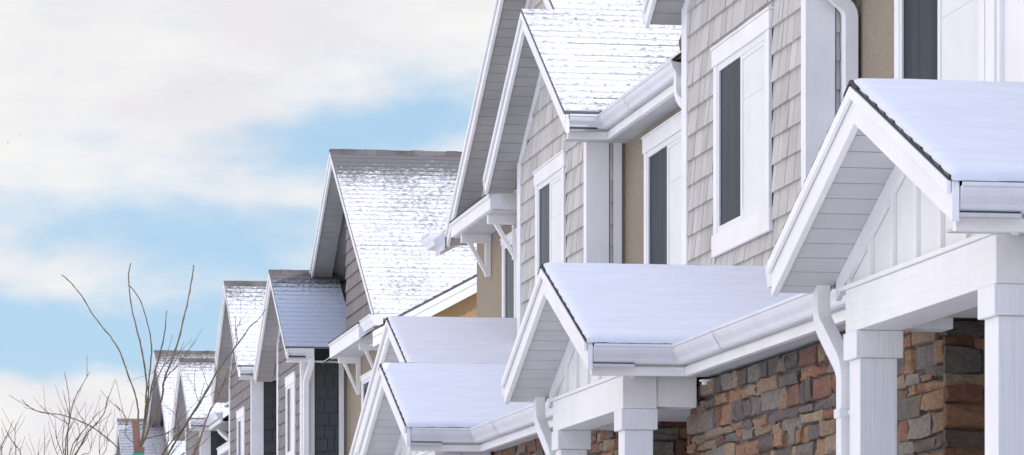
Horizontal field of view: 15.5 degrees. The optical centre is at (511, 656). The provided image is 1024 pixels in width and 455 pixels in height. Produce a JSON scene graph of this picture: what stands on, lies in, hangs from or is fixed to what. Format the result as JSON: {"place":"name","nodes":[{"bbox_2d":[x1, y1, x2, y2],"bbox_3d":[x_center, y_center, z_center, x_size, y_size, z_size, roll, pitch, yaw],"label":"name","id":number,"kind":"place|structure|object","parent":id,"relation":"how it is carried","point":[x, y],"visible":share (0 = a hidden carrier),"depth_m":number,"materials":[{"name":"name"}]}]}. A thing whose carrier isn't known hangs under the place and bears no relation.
{"place":"outdoors","nodes":[
{"label":"outdoors","id":0,"kind":"place"},
{"bbox_2d":[0,0,494,454],"label":"sky","id":1,"kind":"structure","parent":0,"point":[163,138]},
{"label":"ground","id":2,"kind":"structure","parent":0,"visible":0},
{"bbox_2d":[114,418,163,454],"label":"townhouse","id":3,"kind":"structure","parent":2,"relation":"on","point":[123,443],"depth_m":84.52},
{"bbox_2d":[147,350,215,454],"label":"townhouse","id":4,"kind":"structure","parent":2,"relation":"on","point":[164,415],"depth_m":82.31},
{"bbox_2d":[170,358,228,454],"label":"townhouse","id":5,"kind":"structure","parent":2,"relation":"on","point":[216,429],"depth_m":68.18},
{"bbox_2d":[210,281,276,454],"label":"townhouse","id":6,"kind":"structure","parent":2,"relation":"on","point":[247,400],"depth_m":59.42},
{"bbox_2d":[236,406,245,454],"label":"window","id":7,"kind":"structure","parent":6,"relation":"in","point":[240,414],"depth_m":59.99,"materials":[{"name":"white plastic"}]},
{"bbox_2d":[253,269,346,454],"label":"townhouse","id":8,"kind":"structure","parent":2,"relation":"on","point":[303,323],"depth_m":51.93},
{"bbox_2d":[284,371,295,454],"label":"window","id":9,"kind":"structure","parent":8,"relation":"in","point":[290,380],"depth_m":52.70,"materials":[{"name":"white plastic"}]},
{"bbox_2d":[309,149,476,454],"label":"townhouse","id":10,"kind":"structure","parent":2,"relation":"on","point":[382,213],"depth_m":49.26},
{"bbox_2d":[360,370,371,409],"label":"window","id":11,"kind":"structure","parent":10,"relation":"in","point":[365,378],"depth_m":49.38,"materials":[{"name":"white plastic"}]},
{"bbox_2d":[349,0,680,454],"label":"townhouse","id":12,"kind":"structure","parent":2,"relation":"on","point":[619,49],"depth_m":34.61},
{"bbox_2d":[500,228,516,317],"bbox_3d":[0.018,-3.338,35.926,0.041,1.476,1.440,0,0,-10],"label":"window","id":13,"kind":"structure","parent":12,"relation":"in","point":[509,266],"depth_m":36.26,"materials":[{"name":"white plastic"}]},
{"bbox_2d":[357,9,680,454],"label":"townhouse","id":14,"kind":"structure","parent":2,"relation":"on","point":[578,171],"depth_m":30.52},
{"bbox_2d":[533,150,566,282],"bbox_3d":[0.324,-3.513,32.301,0.041,1.506,1.490,0,0,-10],"label":"window","id":15,"kind":"structure","parent":14,"relation":"in","point":[550,178],"depth_m":32.28,"materials":[{"name":"white plastic"}]},
{"bbox_2d":[641,111,680,264],"bbox_3d":[1.196,-3.413,28.924,0.041,1.426,1.840,0,0,-10],"label":"window","id":16,"kind":"structure","parent":14,"relation":"in","point":[661,147],"depth_m":29.13,"materials":[{"name":"white plastic"}]},
{"bbox_2d":[491,0,984,454],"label":"townhouse","id":17,"kind":"structure","parent":2,"relation":"on","point":[613,359],"depth_m":23.26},
{"bbox_2d":[710,6,772,257],"bbox_3d":[1.531,-3.483,25.122,0.041,1.446,1.730,0,0,-10],"label":"window","id":18,"kind":"structure","parent":17,"relation":"in","point":[741,63],"depth_m":25.09,"materials":[{"name":"white plastic"}]},
{"bbox_2d":[894,0,984,80],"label":"window","id":19,"kind":"structure","parent":17,"relation":"in","point":[934,39],"depth_m":21.50,"materials":[{"name":"white plastic"}]},
{"bbox_2d":[686,0,1023,454],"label":"townhouse","id":20,"kind":"structure","parent":2,"relation":"on","point":[903,229],"depth_m":16.00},
{"label":"lawn","id":21,"kind":"structure","parent":2,"relation":"on","visible":0},
{"bbox_2d":[0,412,49,454],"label":"bare tree","id":22,"kind":"object","parent":21,"relation":"on","point":[7,435],"visible":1,"depth_m":32.94,"materials":[{"name":"brown plant"}]},
{"bbox_2d":[9,372,118,454],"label":"bare tree","id":23,"kind":"object","parent":21,"relation":"on","point":[85,423],"visible":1,"depth_m":30.00,"materials":[{"name":"brown plant"}]},
{"bbox_2d":[61,263,200,452],"bbox_3d":[-2.087,-0.331,21.907,0.846,3.965,0.702,0,0,22],"label":"bare tree","id":24,"kind":"object","parent":21,"relation":"on","point":[147,403],"visible":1,"depth_m":22.00,"materials":[{"name":"brown plant"}]},
{"bbox_2d":[132,419,143,454],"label":"tree stake","id":25,"kind":"object","parent":21,"relation":"on","point":[135,430],"visible":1,"depth_m":21.78,"materials":[{"name":"brown wood"}]},
{"bbox_2d":[142,304,266,454],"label":"bare tree","id":26,"kind":"object","parent":21,"relation":"on","point":[190,416],"visible":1,"depth_m":24.98,"materials":[{"name":"brown plant"}]}
]}

